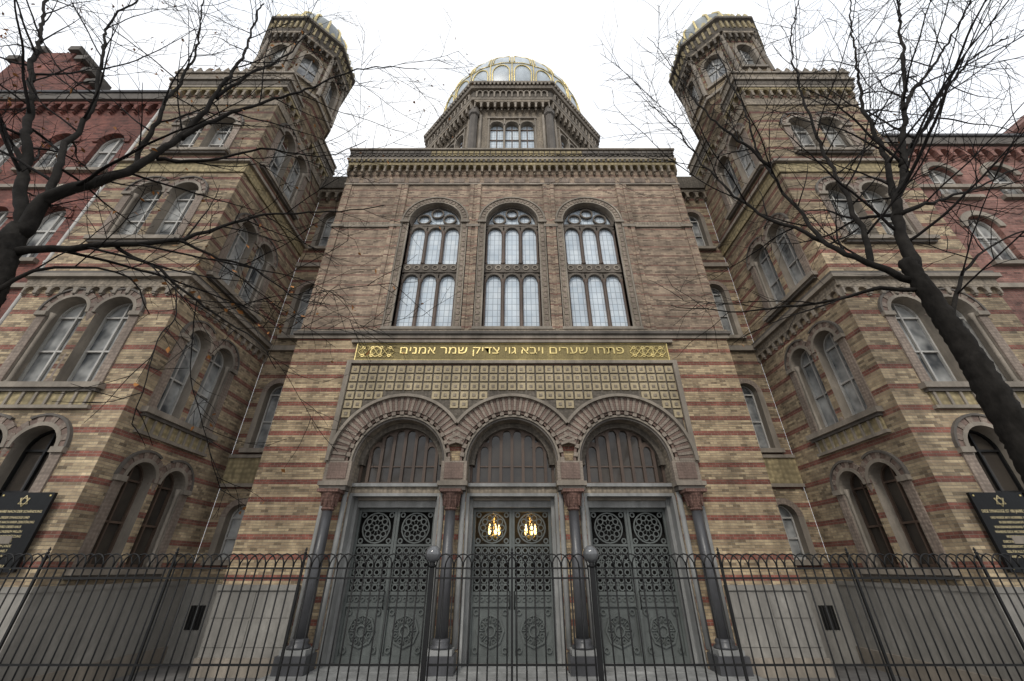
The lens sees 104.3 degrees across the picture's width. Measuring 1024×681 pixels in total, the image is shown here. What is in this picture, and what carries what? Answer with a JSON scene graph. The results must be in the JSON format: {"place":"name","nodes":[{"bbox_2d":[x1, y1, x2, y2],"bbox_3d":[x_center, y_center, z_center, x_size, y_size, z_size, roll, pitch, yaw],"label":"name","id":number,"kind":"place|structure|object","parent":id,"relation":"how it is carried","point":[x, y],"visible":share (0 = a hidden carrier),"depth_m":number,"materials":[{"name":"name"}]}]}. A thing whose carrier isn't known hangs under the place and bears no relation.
{"place":"outdoors","nodes":[
{"label":"outdoors","id":0,"kind":"place"},
{"bbox_2d":[0,46,170,325],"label":"apartment building","id":1,"kind":"structure","parent":0,"point":[54,229],"depth_m":15.45,"materials":[{"name":"red brick"}]},
{"bbox_2d":[0,202,13,226],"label":"window","id":2,"kind":"structure","parent":1,"relation":"in","point":[5,215],"depth_m":13.34,"materials":[{"name":"stone"}]},
{"bbox_2d":[0,130,31,172],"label":"window","id":3,"kind":"structure","parent":1,"relation":"in","point":[17,144],"depth_m":15.19,"materials":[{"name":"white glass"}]},
{"bbox_2d":[10,130,81,172],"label":"window","id":4,"kind":"structure","parent":1,"relation":"in","point":[38,165],"depth_m":14.97,"materials":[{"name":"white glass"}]},
{"bbox_2d":[19,202,74,263],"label":"window","id":5,"kind":"structure","parent":1,"relation":"in","point":[43,234],"depth_m":13.08,"materials":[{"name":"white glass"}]},
{"bbox_2d":[64,130,130,172],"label":"window","id":6,"kind":"structure","parent":1,"relation":"in","point":[101,156],"depth_m":15.08,"materials":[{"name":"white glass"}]},
{"bbox_2d":[420,545,603,680],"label":"iron gate","id":7,"kind":"structure","parent":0,"point":[434,555],"depth_m":5.81,"materials":[{"name":"black metal"}]},
{"bbox_2d":[108,666,915,680],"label":"pavement","id":8,"kind":"structure","parent":0,"point":[851,670],"depth_m":9.27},
{"bbox_2d":[0,547,428,680],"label":"iron fence","id":9,"kind":"object","parent":8,"relation":"on","point":[166,578],"visible":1,"depth_m":5.83,"materials":[{"name":"black metal"}]},
{"bbox_2d":[0,0,485,518],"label":"bare tree","id":10,"kind":"object","parent":8,"relation":"on","point":[20,230],"visible":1,"depth_m":6.88,"materials":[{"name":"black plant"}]},
{"bbox_2d":[0,11,1023,680],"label":"synagogue","id":11,"kind":"structure","parent":8,"relation":"on","point":[552,385],"depth_m":11.94,"materials":[{"name":"brick"}]},
{"bbox_2d":[0,492,57,571],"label":"memorial plaque","id":12,"kind":"object","parent":11,"relation":"attached to","point":[23,515],"visible":0.98,"depth_m":8.10,"materials":[{"name":"stone"}]},
{"bbox_2d":[0,413,72,543],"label":"window","id":13,"kind":"structure","parent":11,"relation":"in","point":[32,471],"depth_m":9.08,"materials":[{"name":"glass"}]},
{"bbox_2d":[0,288,145,408],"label":"window","id":14,"kind":"structure","parent":11,"relation":"in","point":[30,391],"depth_m":10.38,"materials":[{"name":"glass"}]},
{"bbox_2d":[63,450,193,579],"bbox_3d":[-9.272,4.299,9.924,0.505,2.806,2.600,0,-30,0],"label":"window","id":15,"kind":"structure","parent":11,"relation":"in","point":[102,535],"depth_m":9.97,"materials":[{"name":"stone"}]},
{"bbox_2d":[83,176,208,243],"bbox_3d":[-11.400,-4.176,12.827,2.860,3.006,0.505,0,-30,0],"label":"window","id":16,"kind":"structure","parent":11,"relation":"in","point":[188,202],"depth_m":12.96,"materials":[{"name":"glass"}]},
{"bbox_2d":[133,320,239,456],"bbox_3d":[-9.272,1.310,11.628,0.505,3.526,2.680,0,-30,0],"label":"window","id":17,"kind":"structure","parent":11,"relation":"in","point":[163,427],"depth_m":11.47,"materials":[{"name":"glass"}]},
{"bbox_2d":[149,112,244,154],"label":"window","id":18,"kind":"structure","parent":11,"relation":"in","point":[216,146],"depth_m":14.82,"materials":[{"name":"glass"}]},
{"bbox_2d":[200,498,247,564],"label":"window","id":19,"kind":"structure","parent":11,"relation":"in","point":[236,519],"depth_m":12.04,"materials":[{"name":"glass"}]},
{"bbox_2d":[206,213,277,322],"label":"window","id":20,"kind":"structure","parent":11,"relation":"in","point":[239,239],"depth_m":13.98,"materials":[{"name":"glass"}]},
{"bbox_2d":[238,378,284,452],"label":"window","id":21,"kind":"structure","parent":11,"relation":"in","point":[272,404],"depth_m":13.81,"materials":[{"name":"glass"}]},
{"bbox_2d":[260,123,310,219],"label":"window","id":22,"kind":"structure","parent":11,"relation":"in","point":[292,177],"depth_m":16.50,"materials":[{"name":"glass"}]},
{"bbox_2d":[277,280,314,339],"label":"window","id":23,"kind":"structure","parent":11,"relation":"in","point":[302,305],"depth_m":15.99,"materials":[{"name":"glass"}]},
{"bbox_2d":[307,209,336,250],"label":"window","id":24,"kind":"structure","parent":11,"relation":"in","point":[326,232],"depth_m":18.14,"materials":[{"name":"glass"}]},
{"bbox_2d":[309,483,439,672],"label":"door","id":25,"kind":"structure","parent":11,"relation":"in","point":[388,518],"depth_m":10.91,"materials":[{"name":"grey metal"}]},
{"bbox_2d":[357,429,440,482],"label":"window","id":26,"kind":"structure","parent":11,"relation":"in","point":[406,455],"depth_m":12.27,"materials":[{"name":"grey glass"}]},
{"bbox_2d":[380,197,469,329],"bbox_3d":[-3.200,-3.224,15.772,2.880,6.710,0.465,0,-30,0],"label":"window","id":27,"kind":"structure","parent":11,"relation":"in","point":[440,265],"depth_m":15.56,"materials":[{"name":"glass"}]},
{"bbox_2d":[488,517,499,539],"bbox_3d":[-0.516,5.523,11.701,0.351,0.600,0.270,0,-30,0],"label":"hanging lamp","id":28,"kind":"object","parent":11,"relation":"attached to","point":[495,532],"visible":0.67,"depth_m":11.60,"materials":[{"name":"white glass"}]},
{"bbox_2d":[455,483,568,672],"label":"door","id":29,"kind":"structure","parent":11,"relation":"in","point":[511,505],"depth_m":10.89,"materials":[{"name":"grey metal"}]},
{"bbox_2d":[469,429,554,482],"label":"window","id":30,"kind":"structure","parent":11,"relation":"in","point":[510,455],"depth_m":12.27,"materials":[{"name":"grey glass"}]},
{"bbox_2d":[471,197,552,329],"bbox_3d":[0.000,-3.224,15.772,2.880,6.710,0.465,0,-30,0],"label":"window","id":31,"kind":"structure","parent":11,"relation":"in","point":[512,297],"depth_m":15.55,"materials":[{"name":"glass"}]},
{"bbox_2d":[525,517,535,539],"bbox_3d":[0.544,5.523,11.701,0.351,0.600,0.270,0,-30,0],"label":"hanging lamp","id":32,"kind":"object","parent":11,"relation":"attached to","point":[531,533],"visible":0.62,"depth_m":11.61,"materials":[{"name":"glass"}]},
{"bbox_2d":[554,197,643,329],"bbox_3d":[3.200,-3.224,15.772,2.880,6.710,0.465,0,-30,0],"label":"window","id":33,"kind":"structure","parent":11,"relation":"in","point":[592,287],"depth_m":15.55,"materials":[{"name":"glass"}]},
{"bbox_2d":[583,429,666,482],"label":"window","id":34,"kind":"structure","parent":11,"relation":"in","point":[615,455],"depth_m":12.27,"materials":[{"name":"grey glass"}]},
{"bbox_2d":[584,483,714,672],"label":"door","id":35,"kind":"structure","parent":11,"relation":"in","point":[625,518],"depth_m":10.91,"materials":[{"name":"grey metal"}]},
{"bbox_2d":[687,209,716,250],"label":"window","id":36,"kind":"structure","parent":11,"relation":"in","point":[696,229],"depth_m":18.15,"materials":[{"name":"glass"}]},
{"bbox_2d":[709,280,746,339],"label":"window","id":37,"kind":"structure","parent":11,"relation":"in","point":[725,321],"depth_m":15.99,"materials":[{"name":"stone"}]},
{"bbox_2d":[713,123,763,219],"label":"window","id":38,"kind":"structure","parent":11,"relation":"in","point":[752,173],"depth_m":16.44,"materials":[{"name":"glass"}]},
{"bbox_2d":[739,378,785,452],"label":"window","id":39,"kind":"structure","parent":11,"relation":"in","point":[751,404],"depth_m":13.81,"materials":[{"name":"glass"}]},
{"bbox_2d":[746,213,817,322],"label":"window","id":40,"kind":"structure","parent":11,"relation":"in","point":[802,276],"depth_m":13.97,"materials":[{"name":"stone"}]},
{"bbox_2d":[776,498,823,564],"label":"window","id":41,"kind":"structure","parent":11,"relation":"in","point":[787,519],"depth_m":12.05,"materials":[{"name":"stone"}]},
{"bbox_2d":[779,112,874,154],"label":"window","id":42,"kind":"structure","parent":11,"relation":"in","point":[839,143],"depth_m":14.87,"materials":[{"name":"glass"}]},
{"bbox_2d":[784,320,890,456],"bbox_3d":[9.273,1.310,11.628,0.505,3.526,2.680,0,-30,0],"label":"window","id":43,"kind":"structure","parent":11,"relation":"in","point":[866,423],"depth_m":11.51,"materials":[{"name":"glass"}]},
{"bbox_2d":[815,176,940,243],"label":"window","id":44,"kind":"structure","parent":11,"relation":"in","point":[860,181],"depth_m":12.93,"materials":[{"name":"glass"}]},
{"bbox_2d":[830,450,960,579],"bbox_3d":[9.273,4.299,9.924,0.505,2.806,2.600,0,-30,0],"label":"window","id":45,"kind":"structure","parent":11,"relation":"in","point":[921,535],"depth_m":9.97,"materials":[{"name":"stone"}]},
{"bbox_2d":[878,288,1023,408],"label":"window","id":46,"kind":"structure","parent":11,"relation":"in","point":[936,378],"depth_m":10.36,"materials":[{"name":"glass"}]},
{"bbox_2d":[951,413,1023,543],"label":"window","id":47,"kind":"structure","parent":11,"relation":"in","point":[991,471],"depth_m":9.05,"materials":[{"name":"stone"}]},
{"bbox_2d":[966,492,1023,571],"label":"memorial plaque","id":48,"kind":"object","parent":11,"relation":"attached to","point":[1000,515],"visible":0.98,"depth_m":8.10,"materials":[{"name":"stone"}]},
{"bbox_2d":[536,0,1023,483],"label":"bare tree","id":49,"kind":"object","parent":8,"relation":"on","point":[996,400],"visible":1,"depth_m":6.43,"materials":[{"name":"brown plant"}]},
{"bbox_2d":[595,547,1023,680],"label":"iron fence","id":50,"kind":"object","parent":8,"relation":"on","point":[982,567],"visible":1,"depth_m":5.83,"materials":[{"name":"black metal"}]},
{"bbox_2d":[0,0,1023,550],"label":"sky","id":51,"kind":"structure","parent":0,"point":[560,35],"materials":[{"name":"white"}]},
{"bbox_2d":[880,116,1023,325],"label":"apartment building","id":52,"kind":"structure","parent":0,"point":[1010,280],"depth_m":13.71,"materials":[{"name":"red brick"}]},
{"bbox_2d":[920,162,985,199],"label":"window","id":53,"kind":"structure","parent":52,"relation":"in","point":[938,179],"depth_m":14.21,"materials":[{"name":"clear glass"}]},
{"bbox_2d":[959,210,1023,265],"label":"window","id":54,"kind":"structure","parent":52,"relation":"in","point":[983,230],"depth_m":12.91,"materials":[{"name":"clear glass"}]},
{"bbox_2d":[979,162,1023,199],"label":"window","id":55,"kind":"structure","parent":52,"relation":"in","point":[1017,194],"depth_m":14.21,"materials":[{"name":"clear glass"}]}
]}

